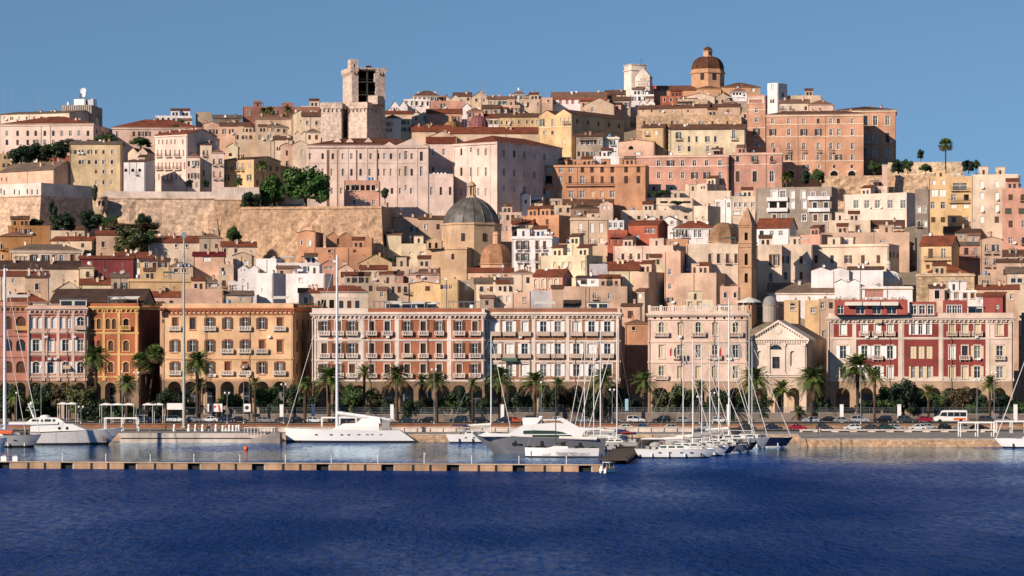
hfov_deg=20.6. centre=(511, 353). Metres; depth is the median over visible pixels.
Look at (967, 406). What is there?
tree
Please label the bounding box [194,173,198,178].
window
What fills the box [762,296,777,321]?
dome church
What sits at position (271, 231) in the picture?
bastion wall
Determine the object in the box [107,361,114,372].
window
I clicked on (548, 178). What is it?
window
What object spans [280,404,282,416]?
gate pillar
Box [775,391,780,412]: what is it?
door
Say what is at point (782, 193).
window
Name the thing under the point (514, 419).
parked car
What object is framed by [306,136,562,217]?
palace
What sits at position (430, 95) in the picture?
house
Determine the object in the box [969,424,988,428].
parked car
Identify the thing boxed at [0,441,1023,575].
water
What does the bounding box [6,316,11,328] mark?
window
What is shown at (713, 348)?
window
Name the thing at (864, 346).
window
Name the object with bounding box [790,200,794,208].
window
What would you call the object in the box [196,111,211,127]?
house
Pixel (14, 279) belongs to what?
house
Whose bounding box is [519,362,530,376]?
window
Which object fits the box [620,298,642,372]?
house
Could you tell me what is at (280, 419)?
parked car
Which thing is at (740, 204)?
house
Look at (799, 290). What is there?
house
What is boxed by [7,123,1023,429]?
ground
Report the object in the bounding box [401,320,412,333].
window
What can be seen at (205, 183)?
tree
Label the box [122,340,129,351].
window
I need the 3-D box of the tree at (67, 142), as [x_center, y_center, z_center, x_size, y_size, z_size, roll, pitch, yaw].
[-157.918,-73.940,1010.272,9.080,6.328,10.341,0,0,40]
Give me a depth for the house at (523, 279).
793.28 m
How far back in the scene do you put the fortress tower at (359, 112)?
1051.34 m
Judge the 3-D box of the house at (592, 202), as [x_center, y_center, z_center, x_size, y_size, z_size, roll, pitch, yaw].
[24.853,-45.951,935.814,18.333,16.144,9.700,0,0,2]
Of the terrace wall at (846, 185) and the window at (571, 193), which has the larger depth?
the terrace wall at (846, 185)
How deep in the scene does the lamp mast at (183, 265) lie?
672.76 m
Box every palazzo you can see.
[0,289,155,418]
[25,299,87,418]
[86,296,159,418]
[159,296,323,418]
[310,285,486,413]
[485,301,623,413]
[544,156,648,219]
[618,147,729,190]
[646,304,750,418]
[729,144,782,209]
[766,104,863,186]
[826,292,1014,413]
[832,105,896,175]
[1019,313,1023,402]
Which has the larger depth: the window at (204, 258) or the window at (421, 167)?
the window at (421, 167)
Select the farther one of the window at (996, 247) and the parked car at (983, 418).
the window at (996, 247)
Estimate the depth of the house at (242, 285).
777.86 m
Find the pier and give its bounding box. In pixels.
[120,428,270,442]
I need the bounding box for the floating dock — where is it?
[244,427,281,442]
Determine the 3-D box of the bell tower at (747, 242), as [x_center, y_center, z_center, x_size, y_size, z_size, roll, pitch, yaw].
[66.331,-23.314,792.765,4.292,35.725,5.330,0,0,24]
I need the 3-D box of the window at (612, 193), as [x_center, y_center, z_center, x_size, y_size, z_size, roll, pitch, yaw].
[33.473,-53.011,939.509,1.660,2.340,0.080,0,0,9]
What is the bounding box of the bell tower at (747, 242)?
[738,207,757,328]
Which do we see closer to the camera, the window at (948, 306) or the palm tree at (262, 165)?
the window at (948, 306)
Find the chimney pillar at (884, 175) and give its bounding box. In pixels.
[882,165,887,185]
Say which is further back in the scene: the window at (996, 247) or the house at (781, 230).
the house at (781, 230)
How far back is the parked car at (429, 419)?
683.14 m
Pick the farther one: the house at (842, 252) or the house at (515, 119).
the house at (515, 119)
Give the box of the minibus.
[933,410,966,421]
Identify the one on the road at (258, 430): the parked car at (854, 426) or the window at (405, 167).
the parked car at (854, 426)
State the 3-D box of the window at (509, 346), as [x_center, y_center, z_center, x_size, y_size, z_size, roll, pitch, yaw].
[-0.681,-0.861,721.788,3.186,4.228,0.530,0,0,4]
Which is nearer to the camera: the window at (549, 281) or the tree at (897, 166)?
the window at (549, 281)
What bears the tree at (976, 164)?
on the ground
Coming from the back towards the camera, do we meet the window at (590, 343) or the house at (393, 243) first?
the house at (393, 243)
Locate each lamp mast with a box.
[177,232,190,427]
[737,297,761,423]
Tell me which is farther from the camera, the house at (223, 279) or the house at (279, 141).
the house at (279, 141)
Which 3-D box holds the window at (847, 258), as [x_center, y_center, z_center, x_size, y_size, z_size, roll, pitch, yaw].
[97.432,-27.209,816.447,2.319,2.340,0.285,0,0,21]
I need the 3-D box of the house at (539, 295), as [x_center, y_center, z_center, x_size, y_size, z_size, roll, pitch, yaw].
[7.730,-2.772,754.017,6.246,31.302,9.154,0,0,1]
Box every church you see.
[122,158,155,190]
[425,175,511,279]
[444,115,458,126]
[469,115,487,126]
[479,232,511,267]
[708,222,738,243]
[750,314,826,412]
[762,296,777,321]
[883,261,902,285]
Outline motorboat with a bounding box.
[599,462,615,472]
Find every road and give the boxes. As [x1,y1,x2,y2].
[0,422,1023,423]
[14,430,1023,430]
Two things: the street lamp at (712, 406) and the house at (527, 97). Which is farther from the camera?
the house at (527, 97)
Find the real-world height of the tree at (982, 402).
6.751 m
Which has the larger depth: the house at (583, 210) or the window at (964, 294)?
the house at (583, 210)
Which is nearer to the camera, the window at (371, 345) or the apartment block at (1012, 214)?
the window at (371, 345)
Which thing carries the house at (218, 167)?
on the ground
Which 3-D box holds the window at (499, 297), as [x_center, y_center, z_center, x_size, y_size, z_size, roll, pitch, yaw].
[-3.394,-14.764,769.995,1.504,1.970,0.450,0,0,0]
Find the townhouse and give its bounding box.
[243,100,319,131]
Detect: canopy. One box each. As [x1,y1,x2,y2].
[57,402,77,416]
[100,403,135,422]
[142,403,164,422]
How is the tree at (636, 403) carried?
on the ground
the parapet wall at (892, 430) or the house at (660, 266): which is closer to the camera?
the parapet wall at (892, 430)
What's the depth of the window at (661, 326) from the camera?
722.50 m
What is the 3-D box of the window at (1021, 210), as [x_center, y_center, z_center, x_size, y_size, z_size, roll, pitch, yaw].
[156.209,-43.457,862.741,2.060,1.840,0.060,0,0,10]
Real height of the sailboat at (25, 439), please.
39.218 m
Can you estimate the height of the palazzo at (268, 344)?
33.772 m
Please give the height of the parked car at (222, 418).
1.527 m
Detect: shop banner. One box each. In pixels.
[384,388,393,400]
[403,388,412,400]
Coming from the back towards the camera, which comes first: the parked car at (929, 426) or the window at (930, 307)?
the window at (930, 307)
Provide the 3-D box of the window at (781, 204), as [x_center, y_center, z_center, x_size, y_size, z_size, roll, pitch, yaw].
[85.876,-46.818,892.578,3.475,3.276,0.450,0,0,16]
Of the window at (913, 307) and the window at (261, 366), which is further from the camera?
the window at (913, 307)
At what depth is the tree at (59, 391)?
702.41 m
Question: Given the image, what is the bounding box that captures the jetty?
[599,435,653,463]
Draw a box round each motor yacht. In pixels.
[7,402,126,444]
[473,415,605,453]
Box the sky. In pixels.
[0,0,1023,187]
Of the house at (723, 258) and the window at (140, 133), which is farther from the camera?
the window at (140, 133)
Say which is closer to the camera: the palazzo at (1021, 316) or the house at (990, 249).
the palazzo at (1021, 316)
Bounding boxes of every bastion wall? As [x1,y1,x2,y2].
[0,183,94,235]
[99,191,218,251]
[214,187,259,240]
[239,206,397,262]
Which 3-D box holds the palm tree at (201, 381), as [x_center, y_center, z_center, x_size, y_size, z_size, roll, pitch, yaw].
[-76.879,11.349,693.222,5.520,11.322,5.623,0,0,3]
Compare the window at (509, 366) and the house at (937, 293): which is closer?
the window at (509, 366)
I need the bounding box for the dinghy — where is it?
[0,429,13,433]
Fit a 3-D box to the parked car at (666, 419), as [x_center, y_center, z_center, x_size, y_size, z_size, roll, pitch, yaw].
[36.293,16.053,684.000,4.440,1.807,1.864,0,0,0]
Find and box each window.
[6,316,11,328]
[6,339,11,350]
[6,361,11,372]
[16,316,25,325]
[16,339,24,350]
[16,361,24,372]
[24,229,30,233]
[30,254,37,259]
[30,317,34,328]
[30,338,41,350]
[30,361,41,374]
[34,283,38,290]
[37,317,41,328]
[41,255,48,260]
[45,317,49,328]
[45,361,56,374]
[46,338,54,351]
[51,317,56,328]
[59,317,64,328]
[59,338,71,350]
[59,361,71,374]
[66,317,71,328]
[69,253,75,260]
[74,316,87,328]
[74,338,84,350]
[74,361,84,374]
[90,318,95,329]
[96,318,101,329]
[105,318,110,329]
[107,340,114,351]
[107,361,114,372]
[111,318,116,329]
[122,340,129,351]
[122,361,129,372]
[123,318,129,328]
[138,131,143,135]
[158,263,166,266]
[169,339,180,352]
[169,361,180,373]
[171,317,177,328]
[187,339,197,352]
[189,317,195,329]
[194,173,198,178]
[203,257,210,260]
[204,317,215,328]
[204,339,215,352]
[204,361,215,374]
[222,317,232,328]
[222,339,232,352]
[224,361,230,373]
[225,174,229,180]
[239,317,250,328]
[239,339,250,352]
[241,361,248,373]
[256,317,267,330]
[256,361,267,374]
[258,339,265,352]
[274,361,284,373]
[276,317,282,329]
[276,339,282,352]
[307,239,311,246]
[318,320,329,333]
[318,363,329,375]
[320,342,327,356]
[329,300,333,307]
[332,342,343,356]
[332,363,343,375]
[334,320,341,334]
[345,184,349,190]
[346,320,357,333]
[346,342,357,356]
[348,363,355,376]
[351,184,355,190]
[368,320,374,334]
[368,342,374,356]
[368,363,374,376]
[369,271,373,280]
[371,184,375,190]
[384,320,390,333]
[384,342,390,356]
[384,363,390,375]
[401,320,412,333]
[404,166,406,175]
[404,342,410,352]
[404,363,410,375]
[410,227,418,231]
[420,166,422,175]
[420,320,426,333]
[420,342,426,356]
[420,363,426,375]
[433,320,444,333]
[436,342,442,356]
[436,363,442,375]
[453,320,464,333]
[453,342,464,356]
[456,363,462,376]
[469,342,480,356]
[469,363,480,375]
[471,320,478,334]
[488,319,500,331]
[488,342,500,353]
[488,363,500,375]
[497,295,501,302]
[502,320,515,334]
[502,363,515,375]
[503,341,514,353]
[512,440,595,447]
[516,240,521,250]
[516,252,521,261]
[518,342,531,356]
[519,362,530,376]
[521,320,528,331]
[522,240,528,250]
[522,252,528,261]
[533,278,538,288]
[535,240,538,250]
[535,252,538,261]
[537,320,549,331]
[537,342,549,353]
[537,363,549,375]
[540,118,544,125]
[540,278,545,288]
[545,176,551,183]
[546,191,550,197]
[548,279,551,287]
[551,320,564,334]
[551,342,564,356]
[551,363,564,375]
[553,278,558,284]
[569,191,573,197]
[570,319,582,331]
[570,342,582,353]
[570,363,582,375]
[580,176,584,181]
[580,191,584,197]
[581,260,584,269]
[585,320,598,334]
[585,341,597,353]
[585,363,598,375]
[586,139,592,144]
[590,223,593,232]
[599,223,602,232]
[601,320,613,331]
[601,342,613,353]
[601,362,613,375]
[610,191,614,197]
[624,102,629,107]
[628,311,632,317]
[656,159,660,166]
[656,171,660,179]
[656,321,666,334]
[656,365,666,377]
[658,344,664,358]
[666,159,673,166]
[666,298,672,302]
[668,171,672,179]
[674,344,685,357]
[676,132,680,138]
[676,365,682,379]
[677,321,682,335]
[680,159,684,166]
[680,171,684,179]
[691,171,697,179]
[692,159,696,166]
[692,321,703,334]
[693,229,697,237]
[694,344,703,358]
[694,365,700,379]
[698,229,701,237]
[703,171,709,179]
[704,159,708,166]
[708,253,711,261]
[709,344,720,357]
[711,365,717,379]
[712,321,717,335]
[716,253,720,263]
[717,159,722,166]
[718,171,721,179]
[723,291,727,298]
[725,253,729,262]
[730,321,740,334]
[730,344,740,358]
[730,365,740,379]
[731,129,735,139]
[732,210,739,214]
[733,291,736,298]
[734,253,737,262]
[735,155,739,162]
[735,170,740,182]
[746,96,764,103]
[751,155,757,162]
[752,170,757,182]
[753,128,759,135]
[768,201,777,207]
[768,254,772,266]
[768,272,772,282]
[769,128,775,134]
[769,170,774,182]
[771,189,777,196]
[773,254,778,266]
[778,201,787,207]
[779,189,786,196]
[781,213,786,217]
[782,256,788,262]
[785,154,791,160]
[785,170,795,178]
[786,128,790,135]
[789,305,795,310]
[790,190,794,198]
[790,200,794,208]
[800,128,806,134]
[801,142,805,149]
[801,190,805,198]
[801,213,806,221]
[802,200,806,208]
[810,307,815,313]
[812,201,817,207]
[812,213,817,221]
[814,255,817,262]
[815,128,821,134]
[820,301,824,309]
[821,330,825,337]
[823,201,828,207]
[823,213,828,221]
[829,170,838,175]
[830,255,833,262]
[835,154,841,160]
[836,128,840,135]
[836,344,849,359]
[837,306,843,313]
[839,320,847,335]
[839,365,846,378]
[844,255,851,262]
[847,170,856,175]
[850,128,854,135]
[852,199,859,208]
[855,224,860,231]
[856,305,864,313]
[858,344,870,358]
[861,255,864,262]
[861,320,867,334]
[863,115,867,124]
[863,132,867,141]
[863,147,868,157]
[864,200,868,207]
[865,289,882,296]
[871,344,883,358]
[871,365,883,377]
[872,115,877,125]
[872,132,877,142]
[872,147,877,157]
[873,305,880,313]
[874,199,880,208]
[874,320,880,334]
[884,344,895,359]
[885,115,889,124]
[885,132,889,141]
[885,147,889,157]
[886,320,893,334]
[886,365,893,378]
[887,199,893,208]
[887,305,896,313]
[899,199,906,208]
[909,304,917,314]
[909,321,915,334]
[909,366,916,377]
[910,346,915,358]
[916,321,923,334]
[917,366,924,377]
[918,304,925,314]
[918,346,923,358]
[923,220,927,227]
[924,321,931,334]
[925,366,932,377]
[926,346,931,358]
[927,304,934,314]
[928,249,932,257]
[931,190,937,196]
[934,289,939,299]
[938,412,965,415]
[939,190,945,196]
[941,249,945,257]
[946,292,950,299]
[946,304,951,312]
[948,320,955,334]
[948,344,955,359]
[948,365,955,378]
[952,304,957,312]
[953,183,966,189]
[953,292,958,299]
[958,304,961,312]
[960,344,968,358]
[961,320,968,334]
[961,365,968,378]
[962,292,967,298]
[963,203,968,207]
[964,248,968,254]
[970,292,974,298]
[971,344,983,359]
[971,365,983,377]
[973,320,980,334]
[992,245,998,250]
[993,344,1006,358]
[993,365,1006,377]
[995,320,1003,335]
[1005,208,1011,213]
[1009,293,1013,300]
[1010,277,1016,283]
[1017,277,1022,283]
[1019,208,1023,213]
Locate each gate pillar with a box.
[61,404,64,419]
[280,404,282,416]
[311,404,314,416]
[390,404,393,418]
[501,404,503,417]
[839,404,843,416]
[897,404,900,421]
[1013,404,1017,420]
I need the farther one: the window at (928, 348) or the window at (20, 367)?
the window at (928, 348)
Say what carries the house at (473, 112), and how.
on the ground
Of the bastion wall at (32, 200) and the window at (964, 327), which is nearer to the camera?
the window at (964, 327)
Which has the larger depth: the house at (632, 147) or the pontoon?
the house at (632, 147)
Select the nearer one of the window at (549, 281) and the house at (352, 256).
the window at (549, 281)
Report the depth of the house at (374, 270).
798.99 m
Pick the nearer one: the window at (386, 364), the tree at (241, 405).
the tree at (241, 405)
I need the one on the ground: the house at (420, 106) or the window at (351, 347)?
the house at (420, 106)
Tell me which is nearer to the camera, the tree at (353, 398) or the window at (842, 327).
the tree at (353, 398)
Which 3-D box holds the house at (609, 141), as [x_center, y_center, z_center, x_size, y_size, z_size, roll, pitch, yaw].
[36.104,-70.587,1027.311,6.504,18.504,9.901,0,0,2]
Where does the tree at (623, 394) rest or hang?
on the ground
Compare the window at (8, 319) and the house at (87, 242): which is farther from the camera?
the house at (87, 242)
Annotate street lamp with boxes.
[16,392,17,421]
[133,372,139,423]
[243,366,244,423]
[281,383,286,423]
[540,381,541,422]
[609,389,614,423]
[710,392,715,423]
[858,365,863,423]
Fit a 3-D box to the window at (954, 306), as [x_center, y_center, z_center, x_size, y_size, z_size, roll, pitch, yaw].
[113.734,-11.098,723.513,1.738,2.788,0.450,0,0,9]
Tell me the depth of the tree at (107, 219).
870.91 m
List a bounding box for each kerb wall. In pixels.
[7,424,691,427]
[694,424,1023,427]
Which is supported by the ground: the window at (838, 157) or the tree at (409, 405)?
the tree at (409, 405)
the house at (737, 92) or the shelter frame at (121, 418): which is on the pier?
the shelter frame at (121, 418)
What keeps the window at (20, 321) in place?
in the palazzo at (19, 310)
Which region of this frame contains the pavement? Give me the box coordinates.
[0,419,978,421]
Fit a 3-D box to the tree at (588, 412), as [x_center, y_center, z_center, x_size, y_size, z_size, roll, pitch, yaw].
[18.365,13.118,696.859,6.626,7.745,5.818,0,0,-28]
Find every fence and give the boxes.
[186,407,248,418]
[251,407,310,420]
[315,407,497,420]
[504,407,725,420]
[730,407,839,420]
[844,407,1023,420]
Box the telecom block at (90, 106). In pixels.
[62,88,101,125]
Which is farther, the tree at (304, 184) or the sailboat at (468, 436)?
the tree at (304, 184)
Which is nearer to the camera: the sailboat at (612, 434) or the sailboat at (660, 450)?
the sailboat at (660, 450)
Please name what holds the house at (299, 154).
on the ground
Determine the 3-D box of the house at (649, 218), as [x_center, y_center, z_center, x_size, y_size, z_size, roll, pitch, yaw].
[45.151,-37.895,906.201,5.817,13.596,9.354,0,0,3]
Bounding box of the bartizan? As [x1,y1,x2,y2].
[96,195,107,214]
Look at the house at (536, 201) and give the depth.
934.02 m
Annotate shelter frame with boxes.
[104,417,138,430]
[321,417,356,425]
[958,422,993,436]
[994,421,1023,432]
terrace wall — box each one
[822,175,929,208]
[881,162,962,176]
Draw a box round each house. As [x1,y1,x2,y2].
[0,109,99,124]
[0,116,111,162]
[0,151,10,170]
[0,156,69,184]
[0,227,32,259]
[0,255,80,305]
[0,267,48,300]
[1,283,48,304]
[8,216,50,243]
[10,240,81,260]
[24,270,49,305]
[49,229,95,254]
[50,153,69,161]
[50,225,85,238]
[52,279,80,293]
[69,138,124,212]
[78,252,135,278]
[79,260,94,277]
[79,271,110,288]
[95,226,122,255]
[110,264,128,288]
[112,118,202,160]
[117,248,148,278]
[127,267,190,290]
[128,144,154,159]
[136,246,153,274]
[139,248,170,278]
[150,231,200,264]
[151,286,180,373]
[154,125,217,191]
[155,108,191,124]
[168,252,193,278]
[181,277,222,303]
[186,153,200,191]
[192,245,225,281]
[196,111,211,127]
[198,230,221,251]
[199,140,212,191]
[199,275,217,288]
[202,119,220,148]
[211,143,224,191]
[212,114,242,123]
[218,271,228,302]
[219,120,251,159]
[219,261,233,281]
[220,239,256,265]
[223,280,254,302]
[224,154,281,206]
[226,142,239,158]
[228,279,248,289]
[232,250,254,281]
[235,124,254,156]
[238,260,259,302]
[254,113,291,135]
[255,124,281,157]
[256,255,284,272]
[257,270,285,302]
[267,120,288,135]
[273,135,292,160]
[276,253,319,273]
[280,139,292,203]
[286,265,332,303]
[291,109,302,143]
[292,135,307,203]
[294,131,304,142]
[296,226,323,262]
[297,284,323,307]
[301,98,320,111]
[301,109,320,132]
[304,128,320,143]
[316,237,372,271]
[321,256,335,285]
[326,228,352,246]
[338,260,354,284]
[341,272,376,307]
[344,177,379,205]
[358,252,392,271]
[359,259,387,282]
[365,235,372,247]
[376,271,408,307]
[385,107,412,118]
[385,108,401,139]
[385,228,402,266]
[387,262,403,282]
[390,101,407,110]
[392,212,419,243]
[392,255,440,283]
[401,119,411,140]
[401,236,426,266]
[404,94,429,113]
[407,267,440,282]
[409,277,440,307]
[411,122,451,144]
[412,89,439,100]
[412,110,426,124]
[418,208,444,243]
[426,106,462,126]
[429,96,465,108]
[429,129,456,142]
[440,277,458,307]
[444,94,459,100]
[450,120,538,142]
[452,91,471,105]
[459,277,474,307]
[461,100,471,126]
[466,103,483,126]
[467,257,513,279]
[471,90,486,109]
[473,272,513,307]
[479,280,511,307]
[482,102,500,113]
[483,109,498,126]
[487,93,515,104]
[498,111,539,126]
[499,203,521,241]
[500,99,519,112]
[511,87,525,104]
[511,213,533,235]
[511,225,558,272]
[511,265,533,291]
[512,289,528,307]
[520,92,540,113]
[522,193,531,215]
[522,205,570,243]
[524,90,541,98]
[529,288,551,307]
[531,197,542,205]
[532,264,572,290]
[538,109,623,158]
[540,244,602,285]
[541,92,552,113]
[550,198,571,215]
[551,89,606,111]
[551,285,564,307]
[562,192,613,206]
[563,274,626,307]
[563,300,581,307]
[567,233,583,254]
[569,213,608,263]
[570,202,598,217]
[575,131,603,158]
[575,267,599,285]
[583,98,614,114]
[589,262,608,274]
[593,148,618,164]
[598,198,613,219]
[603,134,619,155]
[605,88,625,103]
[607,228,627,260]
[607,258,639,302]
[609,218,623,229]
[612,95,630,129]
[613,236,685,263]
[619,137,655,155]
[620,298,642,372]
[621,201,692,229]
[624,314,647,393]
[627,211,668,245]
[630,87,653,122]
[632,260,664,321]
[636,107,740,150]
[637,102,711,114]
[639,96,654,105]
[639,254,664,272]
[641,122,668,154]
[645,214,660,219]
[647,190,692,209]
[649,184,730,205]
[660,89,684,104]
[661,215,683,238]
[665,249,685,310]
[666,232,688,245]
[669,120,745,154]
[672,218,712,243]
[676,262,725,310]
[677,97,707,103]
[684,90,714,103]
[684,291,712,310]
[685,175,724,190]
[686,237,738,285]
[693,201,720,226]
[712,102,740,114]
[715,91,732,103]
[715,197,730,223]
[720,284,739,310]
[724,97,746,114]
[730,86,747,100]
[731,187,754,235]
[741,112,746,143]
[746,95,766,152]
[757,218,797,244]
[757,235,781,306]
[767,280,834,319]
[778,97,809,111]
[782,236,811,282]
[784,298,800,323]
[787,88,820,102]
[801,225,831,244]
[805,297,818,334]
[807,98,833,110]
[811,265,848,287]
[812,237,898,273]
[819,291,835,369]
[821,223,908,271]
[827,211,869,232]
[835,279,860,299]
[844,185,914,226]
[847,263,883,292]
[861,283,912,312]
[869,180,888,193]
[870,215,904,231]
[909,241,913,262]
[915,187,929,270]
[915,262,974,301]
[919,233,959,273]
[924,264,966,273]
[928,282,945,311]
[943,216,980,241]
[945,281,976,312]
[959,239,979,289]
[975,277,1019,376]
[978,271,990,284]
[979,231,1002,284]
[995,251,1023,284]
[1002,248,1023,258]
[1005,262,1023,335]
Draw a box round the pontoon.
[0,453,604,471]
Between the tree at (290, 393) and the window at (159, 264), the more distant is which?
the window at (159, 264)
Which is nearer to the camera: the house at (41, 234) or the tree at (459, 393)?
the tree at (459, 393)
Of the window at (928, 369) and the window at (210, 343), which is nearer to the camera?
the window at (210, 343)
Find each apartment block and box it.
[756,182,837,243]
[929,169,970,235]
[971,166,1019,238]
[1002,178,1023,249]
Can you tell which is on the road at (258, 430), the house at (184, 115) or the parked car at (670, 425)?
the parked car at (670, 425)
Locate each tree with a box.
[0,384,22,420]
[7,144,35,163]
[7,388,26,421]
[13,409,29,420]
[22,394,44,417]
[27,143,50,161]
[29,218,43,225]
[32,383,56,412]
[42,408,60,416]
[44,142,66,160]
[48,199,57,223]
[49,212,76,231]
[51,384,68,407]
[58,138,75,152]
[65,384,97,420]
[77,209,103,231]
[77,397,105,420]
[78,345,112,406]
[82,249,95,254]
[91,184,97,200]
[94,133,117,140]
[98,398,118,420]
[101,216,117,227]
[102,222,135,229]
[111,373,141,421]
[113,226,147,251]
[113,402,131,420]
[128,136,151,148]
[128,405,149,419]
[131,352,147,414]
[132,222,160,234]
[134,212,152,233]
[139,229,156,251]
[140,361,153,414]
[144,400,161,417]
[145,344,166,414]
[156,387,176,415]
[172,390,190,417]
[179,350,215,421]
[184,179,192,189]
[186,401,204,413]
[190,376,209,418]
[202,179,208,187]
[206,401,225,413]
[216,390,242,413]
[226,225,241,240]
[233,177,242,186]
[235,399,252,415]
[240,191,260,207]
[248,376,261,421]
[250,384,279,413]
[255,160,270,206]
[258,107,267,116]
[259,174,285,206]
[264,106,276,114]
[266,398,285,413]
[282,165,330,205]
[282,384,302,413]
[283,105,293,116]
[296,376,314,422]
[307,394,322,413]
[311,365,347,421]
[331,397,348,413]
[339,383,362,413]
[352,364,375,413]
[362,387,386,413]
[376,399,394,413]
[381,187,388,198]
[381,364,411,420]
[387,256,410,261]
[400,397,420,417]
[412,373,431,413]
[419,396,438,413]
[424,370,450,422]
[438,392,456,413]
[451,385,473,411]
[464,376,480,418]
[475,397,494,413]
[483,365,517,418]
[495,395,517,412]
[514,392,532,412]
[520,370,550,415]
[537,385,556,412]
[548,376,569,412]
[560,385,578,412]
[574,391,599,417]
[586,368,618,421]
[589,394,608,418]
[606,384,631,412]
[628,399,641,412]
[629,370,658,412]
[649,190,672,196]
[651,388,677,412]
[670,201,686,205]
[672,384,696,412]
[689,380,708,421]
[702,395,717,412]
[714,390,738,418]
[735,366,775,400]
[735,389,750,412]
[750,394,773,418]
[769,379,795,412]
[780,172,792,186]
[790,406,806,420]
[792,366,830,416]
[800,171,809,186]
[810,168,824,186]
[813,395,833,412]
[836,353,880,413]
[838,404,855,413]
[854,399,872,413]
[862,367,887,421]
[867,160,882,174]
[876,385,894,413]
[887,378,918,414]
[891,159,905,173]
[903,158,913,173]
[915,393,930,413]
[917,149,923,161]
[918,164,932,173]
[918,384,938,421]
[924,399,941,413]
[930,388,951,410]
[938,138,953,173]
[941,386,973,413]
[960,401,978,413]
[962,160,973,173]
[972,159,980,169]
[972,394,994,413]
[976,375,1001,416]
[992,394,1020,413]
[1008,398,1023,413]
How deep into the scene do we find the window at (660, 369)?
722.50 m
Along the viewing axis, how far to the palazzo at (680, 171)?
974.83 m
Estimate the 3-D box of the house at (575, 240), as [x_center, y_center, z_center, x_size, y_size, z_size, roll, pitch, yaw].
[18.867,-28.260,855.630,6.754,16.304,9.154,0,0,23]
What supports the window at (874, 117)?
in the palazzo at (879, 135)
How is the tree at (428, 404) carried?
on the ground
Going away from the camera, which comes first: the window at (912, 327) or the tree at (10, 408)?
the tree at (10, 408)
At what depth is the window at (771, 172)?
972.47 m
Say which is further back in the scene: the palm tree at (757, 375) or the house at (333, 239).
the house at (333, 239)
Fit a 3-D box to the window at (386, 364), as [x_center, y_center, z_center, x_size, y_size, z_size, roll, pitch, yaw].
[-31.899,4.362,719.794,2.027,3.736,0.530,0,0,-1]
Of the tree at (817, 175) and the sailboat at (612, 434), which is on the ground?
the tree at (817, 175)
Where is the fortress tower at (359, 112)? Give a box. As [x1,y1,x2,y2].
[320,59,386,141]
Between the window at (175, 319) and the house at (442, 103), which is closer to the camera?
the window at (175, 319)
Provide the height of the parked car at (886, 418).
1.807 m
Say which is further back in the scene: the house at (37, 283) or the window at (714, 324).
the house at (37, 283)
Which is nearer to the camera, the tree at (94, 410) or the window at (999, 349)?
the tree at (94, 410)
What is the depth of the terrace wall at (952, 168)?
991.51 m
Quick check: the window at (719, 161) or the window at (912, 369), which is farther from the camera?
the window at (719, 161)
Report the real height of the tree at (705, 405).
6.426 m
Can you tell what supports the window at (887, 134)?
in the palazzo at (879, 135)
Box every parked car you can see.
[130,415,147,421]
[144,416,160,422]
[166,415,181,422]
[186,416,201,421]
[201,416,218,421]
[218,416,232,421]
[231,416,248,421]
[256,417,273,422]
[275,417,292,422]
[291,416,306,422]
[307,417,323,422]
[332,415,350,422]
[399,417,416,422]
[418,417,434,422]
[450,415,467,422]
[472,417,489,422]
[495,417,511,422]
[509,417,522,422]
[573,417,589,422]
[603,417,619,422]
[618,424,633,426]
[627,415,644,422]
[636,424,650,426]
[652,415,670,422]
[663,424,678,426]
[676,417,691,422]
[695,424,712,429]
[711,417,727,422]
[738,424,756,429]
[763,424,782,429]
[788,424,807,429]
[802,417,818,422]
[815,424,832,428]
[819,416,835,421]
[833,417,851,422]
[843,424,860,428]
[850,415,868,422]
[861,424,878,428]
[873,415,891,422]
[879,424,895,428]
[890,424,905,428]
[897,415,915,422]
[908,424,926,428]
[918,416,933,421]
[922,423,937,428]
[937,424,951,428]
[951,424,968,428]
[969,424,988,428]
[978,415,993,421]
[995,416,1014,422]
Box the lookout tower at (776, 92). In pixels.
[767,82,786,113]
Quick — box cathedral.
[623,46,760,104]
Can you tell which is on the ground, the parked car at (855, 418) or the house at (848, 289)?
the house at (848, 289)
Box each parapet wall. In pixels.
[259,427,691,431]
[799,429,995,431]
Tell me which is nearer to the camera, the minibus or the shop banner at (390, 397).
the minibus
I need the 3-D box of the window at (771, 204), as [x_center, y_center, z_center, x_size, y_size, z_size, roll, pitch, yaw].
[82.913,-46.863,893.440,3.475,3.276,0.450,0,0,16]
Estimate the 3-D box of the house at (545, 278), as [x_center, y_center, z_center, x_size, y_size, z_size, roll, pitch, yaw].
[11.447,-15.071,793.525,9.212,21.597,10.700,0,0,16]
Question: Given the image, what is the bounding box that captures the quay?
[13,431,1023,446]
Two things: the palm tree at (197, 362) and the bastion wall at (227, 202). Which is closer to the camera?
the palm tree at (197, 362)
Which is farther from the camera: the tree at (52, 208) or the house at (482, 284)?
the tree at (52, 208)
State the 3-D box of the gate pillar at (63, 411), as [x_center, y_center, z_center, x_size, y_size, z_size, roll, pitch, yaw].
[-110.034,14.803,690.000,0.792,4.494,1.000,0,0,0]
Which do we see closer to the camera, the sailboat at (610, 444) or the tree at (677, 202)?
the sailboat at (610, 444)
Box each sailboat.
[0,268,40,446]
[0,437,6,447]
[285,255,416,441]
[446,332,510,442]
[525,336,598,456]
[570,338,621,436]
[575,338,630,439]
[580,330,632,441]
[586,324,637,450]
[635,346,716,457]
[652,340,728,455]
[668,343,735,454]
[678,350,750,452]
[691,323,756,450]
[703,299,768,448]
[716,338,792,446]
[994,364,1023,447]
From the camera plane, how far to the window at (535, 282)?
789.84 m
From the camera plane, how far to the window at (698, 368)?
721.62 m
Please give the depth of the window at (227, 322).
722.50 m
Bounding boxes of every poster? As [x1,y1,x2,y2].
[167,403,181,415]
[207,404,221,411]
[244,404,250,411]
[625,399,627,416]

